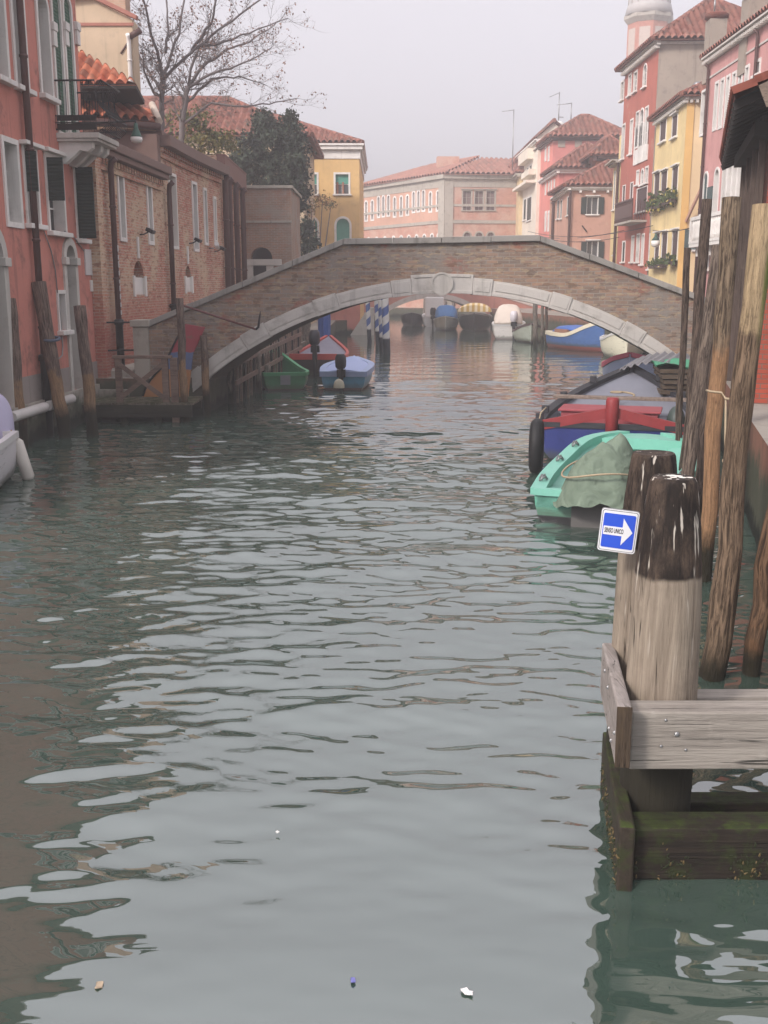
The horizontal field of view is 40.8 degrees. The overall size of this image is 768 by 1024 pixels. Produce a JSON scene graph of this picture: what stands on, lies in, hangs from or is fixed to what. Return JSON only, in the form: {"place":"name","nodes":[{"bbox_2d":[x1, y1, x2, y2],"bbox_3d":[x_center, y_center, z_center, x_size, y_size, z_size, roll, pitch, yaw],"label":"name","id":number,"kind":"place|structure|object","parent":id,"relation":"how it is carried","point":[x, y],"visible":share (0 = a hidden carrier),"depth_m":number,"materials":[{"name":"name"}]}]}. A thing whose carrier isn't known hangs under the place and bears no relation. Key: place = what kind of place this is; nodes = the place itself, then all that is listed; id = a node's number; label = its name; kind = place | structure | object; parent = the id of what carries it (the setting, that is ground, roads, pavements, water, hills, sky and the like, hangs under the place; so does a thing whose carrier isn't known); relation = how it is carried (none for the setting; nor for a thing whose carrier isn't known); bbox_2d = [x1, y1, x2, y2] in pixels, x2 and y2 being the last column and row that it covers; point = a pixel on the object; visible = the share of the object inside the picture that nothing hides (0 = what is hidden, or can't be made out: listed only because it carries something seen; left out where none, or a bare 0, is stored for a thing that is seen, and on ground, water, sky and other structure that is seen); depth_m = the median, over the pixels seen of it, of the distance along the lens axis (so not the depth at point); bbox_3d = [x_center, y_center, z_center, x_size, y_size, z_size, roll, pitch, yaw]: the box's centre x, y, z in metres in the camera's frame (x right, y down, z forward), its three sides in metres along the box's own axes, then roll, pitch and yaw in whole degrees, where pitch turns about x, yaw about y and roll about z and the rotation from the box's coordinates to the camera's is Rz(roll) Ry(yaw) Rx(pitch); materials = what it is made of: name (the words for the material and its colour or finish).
{"place":"outdoors","nodes":[
{"label":"outdoors","id":0,"kind":"place"},
{"bbox_2d":[96,312,374,414],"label":"quay","id":1,"kind":"structure","parent":0,"point":[218,388],"depth_m":26.12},
{"bbox_2d":[0,0,127,445],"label":"coral house","id":2,"kind":"structure","parent":1,"relation":"on","point":[50,151],"depth_m":21.13,"materials":[{"name":"red paint"}]},
{"bbox_2d":[0,230,14,407],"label":"door","id":3,"kind":"structure","parent":2,"relation":"in","point":[6,352],"depth_m":19.35,"materials":[{"name":"stone"}]},
{"bbox_2d":[0,0,17,87],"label":"window","id":4,"kind":"structure","parent":2,"relation":"in","point":[5,71],"depth_m":19.13,"materials":[{"name":"white glass"}]},
{"bbox_2d":[0,134,24,228],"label":"window","id":5,"kind":"structure","parent":2,"relation":"in","point":[10,157],"depth_m":19.73,"materials":[{"name":"white glass"}]},
{"bbox_2d":[9,0,36,96],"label":"window","id":6,"kind":"structure","parent":2,"relation":"in","point":[12,3],"depth_m":19.88,"materials":[{"name":"white glass"}]},
{"bbox_2d":[19,139,48,229],"bbox_3d":[-6.991,-6.450,20.447,0.490,1.642,0.946,1,12,2],"label":"window","id":7,"kind":"structure","parent":2,"relation":"in","point":[33,168],"depth_m":20.12,"materials":[{"name":"white glass"}]},
{"bbox_2d":[34,0,60,104],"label":"window","id":8,"kind":"structure","parent":2,"relation":"in","point":[42,13],"depth_m":21.26,"materials":[{"name":"white glass"}]},
{"bbox_2d":[41,146,73,237],"bbox_3d":[-6.879,-6.701,21.749,0.600,1.740,1.280,1,12,2],"label":"window","id":9,"kind":"structure","parent":2,"relation":"in","point":[53,158],"depth_m":21.30,"materials":[{"name":"white glass"}]},
{"bbox_2d":[49,0,68,132],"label":"window","id":10,"kind":"structure","parent":2,"relation":"in","point":[55,5],"depth_m":21.93,"materials":[{"name":"white stone"}]},
{"bbox_2d":[56,290,74,335],"bbox_3d":[-6.984,-4.293,22.214,0.380,0.948,0.685,1,12,2],"label":"window","id":11,"kind":"structure","parent":2,"relation":"in","point":[62,293],"depth_m":22.34,"materials":[{"name":"white stone"}]},
{"bbox_2d":[61,0,79,132],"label":"window","id":12,"kind":"structure","parent":2,"relation":"in","point":[67,13],"depth_m":22.60,"materials":[{"name":"white stone"}]},
{"bbox_2d":[61,238,82,390],"bbox_3d":[-7.098,-4.371,22.902,0.580,3.324,0.952,1,12,2],"label":"door","id":13,"kind":"structure","parent":2,"relation":"in","point":[70,260],"depth_m":22.98,"materials":[{"name":"stone"}]},
{"bbox_2d":[73,167,96,243],"bbox_3d":[-6.777,-6.924,23.240,0.660,1.698,0.710,1,12,2],"label":"window","id":14,"kind":"structure","parent":2,"relation":"in","point":[82,176],"depth_m":23.00,"materials":[{"name":"black wood"}]},
{"bbox_2d":[74,120,142,142],"bbox_3d":[-5.971,-8.243,22.436,1.662,0.492,0.256,5,13,22],"label":"street lamp","id":15,"kind":"object","parent":2,"relation":"attached to","point":[135,136],"visible":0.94,"depth_m":22.13,"materials":[{"name":"black metal"}]},
{"bbox_2d":[75,0,142,106],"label":"beige house","id":16,"kind":"structure","parent":1,"relation":"on","point":[111,31],"depth_m":33.48,"materials":[{"name":"paint"}]},
{"bbox_2d":[78,50,162,130],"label":"tiled house","id":17,"kind":"structure","parent":1,"relation":"on","point":[129,101],"depth_m":29.12,"materials":[{"name":"orange tile"}]},
{"bbox_2d":[87,144,175,377],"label":"brick storehouse","id":18,"kind":"structure","parent":1,"relation":"on","point":[127,277],"depth_m":26.62,"materials":[{"name":"brown brick"}]},
{"bbox_2d":[116,175,127,241],"bbox_3d":[-6.781,-7.824,26.269,0.255,1.819,0.577,1,12,3],"label":"window","id":19,"kind":"structure","parent":18,"relation":"in","point":[120,180],"depth_m":26.40,"materials":[{"name":"grey glass"}]},
{"bbox_2d":[146,186,154,244],"bbox_3d":[-6.653,-8.415,28.883,0.255,1.823,0.554,1,12,3],"label":"window","id":20,"kind":"structure","parent":18,"relation":"in","point":[149,195],"depth_m":28.99,"materials":[{"name":"grey glass"}]},
{"bbox_2d":[84,130,247,312],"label":"brick house","id":21,"kind":"structure","parent":1,"relation":"on","point":[208,201],"depth_m":34.75,"materials":[{"name":"brown brick"}]},
{"bbox_2d":[168,173,178,249],"bbox_3d":[-6.558,-9.188,31.538,0.275,2.238,0.992,0,12,2],"label":"window","id":22,"kind":"structure","parent":21,"relation":"in","point":[173,177],"depth_m":31.92,"materials":[{"name":"grey glass"}]},
{"bbox_2d":[191,180,199,251],"bbox_3d":[-6.382,-9.809,34.302,0.275,2.244,0.679,1,12,4],"label":"window","id":23,"kind":"structure","parent":21,"relation":"in","point":[194,192],"depth_m":34.44,"materials":[{"name":"grey glass"}]},
{"bbox_2d":[203,187,208,245],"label":"window","id":24,"kind":"structure","parent":21,"relation":"in","point":[205,205],"depth_m":35.67,"materials":[{"name":"grey glass"}]},
{"bbox_2d":[165,103,246,154],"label":"leafy shrub","id":25,"kind":"object","parent":1,"relation":"on","point":[216,141],"visible":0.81,"depth_m":41.54,"materials":[{"name":"green plant"}]},
{"bbox_2d":[130,0,329,130],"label":"bare tree","id":26,"kind":"object","parent":1,"relation":"on","point":[161,86],"visible":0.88,"depth_m":37.22,"materials":[{"name":"brown plant"}]},
{"bbox_2d":[142,95,323,323],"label":"tiled hall","id":27,"kind":"structure","parent":1,"relation":"on","point":[242,118],"depth_m":57.00,"materials":[{"name":"tile"}]},
{"bbox_2d":[160,0,326,142],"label":"bare tree","id":28,"kind":"object","parent":1,"relation":"on","point":[191,83],"visible":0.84,"depth_m":40.40,"materials":[{"name":"brown plant"}]},
{"bbox_2d":[232,327,302,403],"bbox_3d":[-3.502,-4.668,32.703,0.114,2.046,11.656,1,12,4],"label":"picket screen","id":29,"kind":"object","parent":1,"relation":"on","point":[289,342],"visible":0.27,"depth_m":31.35,"materials":[{"name":"wood"}]},
{"bbox_2d":[227,105,316,215],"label":"evergreen tree","id":30,"kind":"object","parent":1,"relation":"on","point":[286,157],"visible":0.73,"depth_m":48.95,"materials":[{"name":"green plant"}]},
{"bbox_2d":[245,185,301,336],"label":"brick gatehouse","id":31,"kind":"object","parent":1,"relation":"on","point":[272,226],"visible":0.57,"depth_m":44.41,"materials":[{"name":"stone"}]},
{"bbox_2d":[252,248,271,275],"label":"door","id":32,"kind":"structure","parent":31,"relation":"in","point":[261,253],"depth_m":45.16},
{"bbox_2d":[300,216,321,255],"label":"ivy bush","id":33,"kind":"object","parent":1,"relation":"on","point":[311,243],"visible":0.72,"depth_m":55.90,"materials":[{"name":"green plant"}]},
{"bbox_2d":[272,112,367,333],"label":"yellow house","id":34,"kind":"structure","parent":1,"relation":"on","point":[340,168],"depth_m":67.26,"materials":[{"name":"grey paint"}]},
{"bbox_2d":[333,172,350,195],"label":"window","id":35,"kind":"structure","parent":34,"relation":"in","point":[341,180],"depth_m":67.10,"materials":[{"name":"grey glass"}]},
{"bbox_2d":[333,216,351,242],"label":"window","id":36,"kind":"structure","parent":34,"relation":"in","point":[342,225],"depth_m":67.70,"materials":[{"name":"teal wood"}]},
{"bbox_2d":[306,190,337,246],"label":"orange shrub","id":37,"kind":"object","parent":1,"relation":"on","point":[313,210],"visible":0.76,"depth_m":57.65,"materials":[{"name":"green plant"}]},
{"bbox_2d":[318,315,330,337],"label":"tarpaulin","id":38,"kind":"object","parent":1,"relation":"on","point":[324,325],"visible":0.18,"depth_m":46.55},
{"bbox_2d":[99,235,704,396],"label":"stone bridge","id":39,"kind":"structure","parent":1,"relation":"on","point":[640,311],"depth_m":24.41,"materials":[{"name":"brick"}]},
{"bbox_2d":[0,316,767,1023],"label":"water","id":40,"kind":"structure","parent":0,"point":[346,644],"depth_m":7.20,"materials":[{"name":"liquid"}]},
{"bbox_2d":[0,394,18,486],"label":"white boat","id":41,"kind":"object","parent":40,"relation":"on","point":[8,439],"visible":0.98,"depth_m":16.12,"materials":[{"name":"plastic"}]},
{"bbox_2d":[10,430,33,479],"bbox_3d":[-5.770,-0.894,16.465,0.334,0.848,0.200,0,12,0],"label":"fender","id":42,"kind":"object","parent":41,"relation":"hanging from","point":[24,466],"visible":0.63,"depth_m":16.41,"materials":[{"name":"white plastic"}]},
{"bbox_2d":[11,298,28,447],"bbox_3d":[-7.010,-2.038,19.753,0.304,4.029,0.673,-6,14,-25],"label":"mooring pole","id":43,"kind":"object","parent":40,"relation":"in","point":[18,388],"visible":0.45,"depth_m":19.60,"materials":[{"name":"brown wood"}]},
{"bbox_2d":[31,281,71,437],"bbox_3d":[-6.609,-2.444,20.882,0.953,4.354,0.300,7,14,29],"label":"mooring pole","id":44,"kind":"object","parent":40,"relation":"in","point":[45,325],"visible":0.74,"depth_m":20.70,"materials":[{"name":"brown wood"}]},
{"bbox_2d":[73,305,98,436],"bbox_3d":[-6.140,-2.343,21.534,0.270,3.866,0.703,-9,15,-34],"label":"mooring pole","id":45,"kind":"object","parent":40,"relation":"in","point":[81,323],"visible":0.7,"depth_m":21.38,"materials":[{"name":"brown wood"}]},
{"bbox_2d":[82,396,202,423],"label":"jetty","id":46,"kind":"object","parent":40,"relation":"in","point":[157,408],"visible":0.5,"depth_m":23.30,"materials":[{"name":"wood"}]},
{"bbox_2d":[112,355,179,422],"bbox_3d":[-5.360,-2.747,23.281,1.440,1.550,0.202,0,12,0],"label":"railing","id":47,"kind":"object","parent":46,"relation":"on","point":[163,365],"visible":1,"depth_m":23.18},
{"bbox_2d":[142,324,204,396],"bbox_3d":[-4.985,-3.594,24.443,1.530,1.711,0.263,0,12,-2],"label":"painted board","id":48,"kind":"object","parent":46,"relation":"on","point":[193,333],"visible":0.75,"depth_m":24.42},
{"bbox_2d":[175,298,187,421],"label":"mooring pole","id":49,"kind":"object","parent":40,"relation":"in","point":[181,349],"visible":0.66,"depth_m":23.15,"materials":[{"name":"brown wood"}]},
{"bbox_2d":[200,335,210,416],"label":"mooring pole","id":50,"kind":"object","parent":40,"relation":"in","point":[205,375],"visible":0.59,"depth_m":24.33,"materials":[{"name":"brown wood"}]},
{"bbox_2d":[262,349,308,390],"bbox_3d":[-3.293,-4.442,32.646,1.704,1.152,4.050,-2,12,-10],"label":"green boat","id":51,"kind":"object","parent":40,"relation":"on","point":[292,375],"visible":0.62,"depth_m":30.81,"materials":[{"name":"wood"}]},
{"bbox_2d":[289,330,348,378],"bbox_3d":[-2.309,-5.690,37.252,2.022,1.912,5.168,1,12,4],"label":"red boat","id":52,"kind":"object","parent":40,"relation":"on","point":[315,354],"visible":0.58,"depth_m":35.33,"materials":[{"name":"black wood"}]},
{"bbox_2d":[319,354,374,390],"bbox_3d":[-1.122,-4.428,32.670,1.626,1.390,4.664,1,12,3],"label":"sky blue boat","id":53,"kind":"object","parent":40,"relation":"on","point":[341,372],"visible":0.95,"depth_m":30.88,"materials":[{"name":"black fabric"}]},
{"bbox_2d":[351,307,373,334],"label":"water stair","id":54,"kind":"object","parent":40,"relation":"in","point":[360,328],"visible":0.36,"depth_m":67.07,"materials":[{"name":"stone"}]},
{"bbox_2d":[381,298,390,353],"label":"striped pole","id":55,"kind":"object","parent":40,"relation":"in","point":[385,324],"visible":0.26,"depth_m":47.67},
{"bbox_2d":[401,312,422,325],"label":"dark boat","id":56,"kind":"object","parent":40,"relation":"on","point":[411,319],"visible":0.79,"depth_m":82.47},
{"bbox_2d":[422,297,443,326],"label":"white motor boat","id":57,"kind":"object","parent":40,"relation":"on","point":[432,304],"visible":0.54,"depth_m":81.86,"materials":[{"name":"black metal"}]},
{"bbox_2d":[433,305,458,330],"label":"blue covered boat","id":58,"kind":"object","parent":40,"relation":"on","point":[445,318],"visible":0.92,"depth_m":75.72,"materials":[{"name":"fabric"}]},
{"bbox_2d":[458,303,491,331],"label":"boat","id":59,"kind":"object","parent":40,"relation":"on","point":[473,321],"visible":0.95,"depth_m":72.87,"materials":[{"name":"metal"}]},
{"bbox_2d":[492,304,525,339],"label":"covered motor boat","id":60,"kind":"object","parent":40,"relation":"on","point":[507,319],"visible":0.81,"depth_m":61.36,"materials":[{"name":"beige fabric"}]},
{"bbox_2d":[512,323,544,342],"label":"grey boat","id":61,"kind":"object","parent":40,"relation":"on","point":[523,333],"visible":0.62,"depth_m":57.92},
{"bbox_2d":[545,323,604,351],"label":"blue boat","id":62,"kind":"object","parent":40,"relation":"on","point":[577,337],"visible":0.75,"depth_m":50.11,"materials":[{"name":"wood"}]},
{"bbox_2d":[536,365,685,460],"bbox_3d":[4.811,-1.896,20.325,3.172,1.591,5.585,4,13,16],"label":"work boat","id":63,"kind":"object","parent":40,"relation":"on","point":[631,399],"visible":0.59,"depth_m":18.65,"materials":[{"name":"blue paint"}]},
{"bbox_2d":[528,407,546,473],"bbox_3d":[2.530,-1.168,17.038,0.240,1.090,0.749,3,13,12],"label":"tyre fender","id":64,"kind":"object","parent":63,"relation":"hanging from","point":[536,448],"visible":1,"depth_m":16.77,"materials":[{"name":"black rubber"}]},
{"bbox_2d":[530,430,696,527],"bbox_3d":[3.528,-0.454,15.202,2.063,1.037,4.603,5,13,21],"label":"motor boat","id":65,"kind":"object","parent":40,"relation":"on","point":[545,488],"visible":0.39,"depth_m":14.63,"materials":[{"name":"teal paint"}]},
{"bbox_2d":[553,433,633,508],"bbox_3d":[2.826,-0.569,13.338,1.078,0.951,1.459,10,16,38],"label":"tarpaulin","id":66,"kind":"object","parent":65,"relation":"on","point":[597,474],"visible":0.91,"depth_m":12.88,"materials":[{"name":"fabric"}]},
{"bbox_2d":[599,333,642,356],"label":"cream boat","id":67,"kind":"object","parent":40,"relation":"on","point":[611,344],"visible":0.39,"depth_m":44.56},
{"bbox_2d":[601,352,655,375],"bbox_3d":[7.670,-4.349,31.805,1.982,1.409,4.630,3,13,16],"label":"painted boat","id":68,"kind":"object","parent":40,"relation":"on","point":[612,363],"visible":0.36,"depth_m":30.18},
{"bbox_2d":[620,351,689,369],"bbox_3d":[6.489,-2.783,23.761,2.183,1.781,3.150,5,13,23],"label":"covered boat","id":69,"kind":"object","parent":40,"relation":"on","point":[662,356],"visible":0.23,"depth_m":23.02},
{"bbox_2d":[675,248,690,440],"bbox_3d":[4.768,-1.769,16.604,0.180,4.813,0.136,0,12,0],"label":"mooring pole","id":70,"kind":"object","parent":40,"relation":"in","point":[683,349],"visible":0.64,"depth_m":16.36,"materials":[{"name":"brown wood"}]},
{"bbox_2d":[600,450,767,891],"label":"landing frame","id":71,"kind":"object","parent":40,"relation":"in","point":[671,726],"visible":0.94,"depth_m":5.29,"materials":[{"name":"brown wood"}]},
{"bbox_2d":[597,507,639,553],"bbox_3d":[1.282,0.104,5.647,0.205,0.245,0.020,8,18,13],"label":"one way sign","id":72,"kind":"object","parent":71,"relation":"attached to","point":[618,530],"visible":1,"depth_m":5.64,"materials":[{"name":"metal"}]},
{"bbox_2d":[678,199,711,470],"bbox_3d":[4.460,-1.731,15.001,0.342,5.420,0.187,-7,14,-28],"label":"mooring pole","id":73,"kind":"object","parent":40,"relation":"in","point":[702,260],"visible":0.51,"depth_m":14.69,"materials":[{"name":"brown wood"}]},
{"bbox_2d":[681,245,718,476],"bbox_3d":[3.828,-0.887,12.808,0.751,4.718,0.188,-11,16,-40],"label":"mooring pole","id":74,"kind":"object","parent":40,"relation":"in","point":[697,400],"visible":0.45,"depth_m":12.63,"materials":[{"name":"brown wood"}]},
{"bbox_2d":[695,343,712,513],"bbox_3d":[4.064,-0.518,13.224,0.212,3.834,1.029,7,14,30],"label":"mooring pole","id":75,"kind":"object","parent":40,"relation":"in","point":[699,467],"visible":0.1,"depth_m":13.16,"materials":[{"name":"brown wood"}]},
{"bbox_2d":[701,196,741,582],"bbox_3d":[3.401,-0.620,10.678,0.195,5.094,0.584,5,13,21],"label":"mooring pole","id":76,"kind":"object","parent":40,"relation":"in","point":[729,229],"visible":0.77,"depth_m":10.49,"materials":[{"name":"brown wood"}]},
{"bbox_2d":[698,203,767,681],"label":"mooring pole","id":77,"kind":"object","parent":40,"relation":"in","point":[723,599],"visible":0.73,"depth_m":7.90,"materials":[{"name":"brown wood"}]},
{"bbox_2d":[742,505,767,677],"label":"mooring pole","id":78,"kind":"object","parent":40,"relation":"in","point":[756,634],"visible":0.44,"depth_m":8.12,"materials":[{"name":"brown wood"}]},
{"bbox_2d":[389,307,467,316],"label":"pavement","id":79,"kind":"structure","parent":0,"point":[398,311],"depth_m":111.02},
{"bbox_2d":[364,155,516,307],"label":"long brick hall","id":80,"kind":"structure","parent":79,"relation":"on","point":[448,196],"depth_m":107.26,"materials":[{"name":"pink stone"}]},
{"bbox_2d":[512,162,523,234],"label":"sand house","id":81,"kind":"structure","parent":79,"relation":"on","point":[518,171],"depth_m":104.17,"materials":[{"name":"paint"}]},
{"bbox_2d":[130,0,741,181],"label":"sky","id":82,"kind":"structure","parent":0,"point":[417,81],"materials":[{"name":"white"}]},
{"bbox_2d":[490,308,767,547],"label":"quay","id":83,"kind":"structure","parent":0,"point":[756,497],"depth_m":13.48,"materials":[{"name":"stone"}]},
{"bbox_2d":[364,293,532,313],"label":"bridge","id":84,"kind":"structure","parent":83,"relation":"on","point":[464,299],"depth_m":90.10,"materials":[{"name":"paint"}]},
{"bbox_2d":[512,118,560,303],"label":"cream house","id":85,"kind":"structure","parent":83,"relation":"on","point":[528,158],"depth_m":96.81,"materials":[{"name":"paint"}]},
{"bbox_2d":[537,141,593,308],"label":"coral annex","id":86,"kind":"object","parent":83,"relation":"on","point":[567,167],"visible":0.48,"depth_m":83.23,"materials":[{"name":"pink paint"}]},
{"bbox_2d":[533,114,621,234],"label":"coral tower house","id":87,"kind":"structure","parent":83,"relation":"on","point":[560,141],"depth_m":88.51,"materials":[{"name":"orange paint"}]},
{"bbox_2d":[547,159,613,310],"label":"salmon house","id":88,"kind":"structure","parent":83,"relation":"on","point":[581,204],"depth_m":72.41,"materials":[{"name":"pink paint"}]},
{"bbox_2d":[581,195,603,215],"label":"window","id":89,"kind":"structure","parent":88,"relation":"in","point":[591,205],"depth_m":72.12,"materials":[{"name":"grey glass"}]},
{"bbox_2d":[581,239,603,258],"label":"window","id":90,"kind":"structure","parent":88,"relation":"in","point":[596,248],"depth_m":72.70,"materials":[{"name":"grey glass"}]},
{"bbox_2d":[577,133,618,166],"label":"terracotta house","id":91,"kind":"structure","parent":83,"relation":"on","point":[605,147],"depth_m":77.86,"materials":[{"name":"paint"}]},
{"bbox_2d":[605,136,620,262],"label":"narrow yellow house","id":92,"kind":"structure","parent":83,"relation":"on","point":[615,164],"depth_m":67.23,"materials":[{"name":"paint"}]},
{"bbox_2d":[647,81,705,291],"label":"lemon house","id":93,"kind":"structure","parent":83,"relation":"on","point":[675,119],"depth_m":50.72,"materials":[{"name":"paint"}]},
{"bbox_2d":[644,190,664,215],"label":"flower box","id":94,"kind":"object","parent":93,"relation":"attached to","point":[652,204],"visible":0.92,"depth_m":54.79,"materials":[{"name":"green plant"}]},
{"bbox_2d":[659,186,677,209],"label":"flower box","id":95,"kind":"object","parent":93,"relation":"attached to","point":[669,197],"visible":1,"depth_m":51.09,"materials":[{"name":"green plant"}]},
{"bbox_2d":[614,0,740,274],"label":"red house","id":96,"kind":"structure","parent":83,"relation":"on","point":[661,67],"depth_m":58.37,"materials":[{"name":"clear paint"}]},
{"bbox_2d":[633,185,647,214],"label":"window","id":97,"kind":"structure","parent":96,"relation":"in","point":[642,192],"depth_m":59.64,"materials":[{"name":"white stone"}]},
{"bbox_2d":[653,365,702,417],"bbox_3d":[6.455,-2.065,21.834,1.445,1.970,1.555,2,12,8],"label":"board stack","id":98,"kind":"object","parent":83,"relation":"on","point":[668,375],"visible":0.12,"depth_m":21.11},
{"bbox_2d":[688,4,767,295],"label":"rose palazzo","id":99,"kind":"structure","parent":83,"relation":"on","point":[719,58],"depth_m":40.72,"materials":[{"name":"pink paint"}]},
{"bbox_2d":[707,167,719,212],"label":"window","id":100,"kind":"structure","parent":99,"relation":"in","point":[713,190],"depth_m":41.68,"materials":[{"name":"white stone"}]},
{"bbox_2d":[702,11,728,84],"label":"chimney","id":101,"kind":"object","parent":99,"relation":"on","point":[716,27],"visible":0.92,"depth_m":46.13,"materials":[{"name":"paint"}]},
{"bbox_2d":[712,80,719,131],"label":"window","id":102,"kind":"structure","parent":99,"relation":"in","point":[717,84],"depth_m":41.52,"materials":[{"name":"white stone"}]},
{"bbox_2d":[717,76,725,129],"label":"window","id":103,"kind":"structure","parent":99,"relation":"in","point":[722,81],"depth_m":40.81,"materials":[{"name":"white stone"}]},
{"bbox_2d":[737,0,767,76],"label":"chimney","id":104,"kind":"object","parent":99,"relation":"on","point":[749,8],"visible":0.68,"depth_m":37.95,"materials":[{"name":"paint"}]},
{"bbox_2d":[719,70,767,403],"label":"boathouse","id":105,"kind":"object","parent":83,"relation":"on","point":[744,145],"visible":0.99,"depth_m":15.91,"materials":[{"name":"wood"}]},
{"bbox_2d":[624,0,672,56],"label":"bell tower","id":106,"kind":"structure","parent":0,"point":[644,20],"depth_m":118.75,"materials":[{"name":"paint"}]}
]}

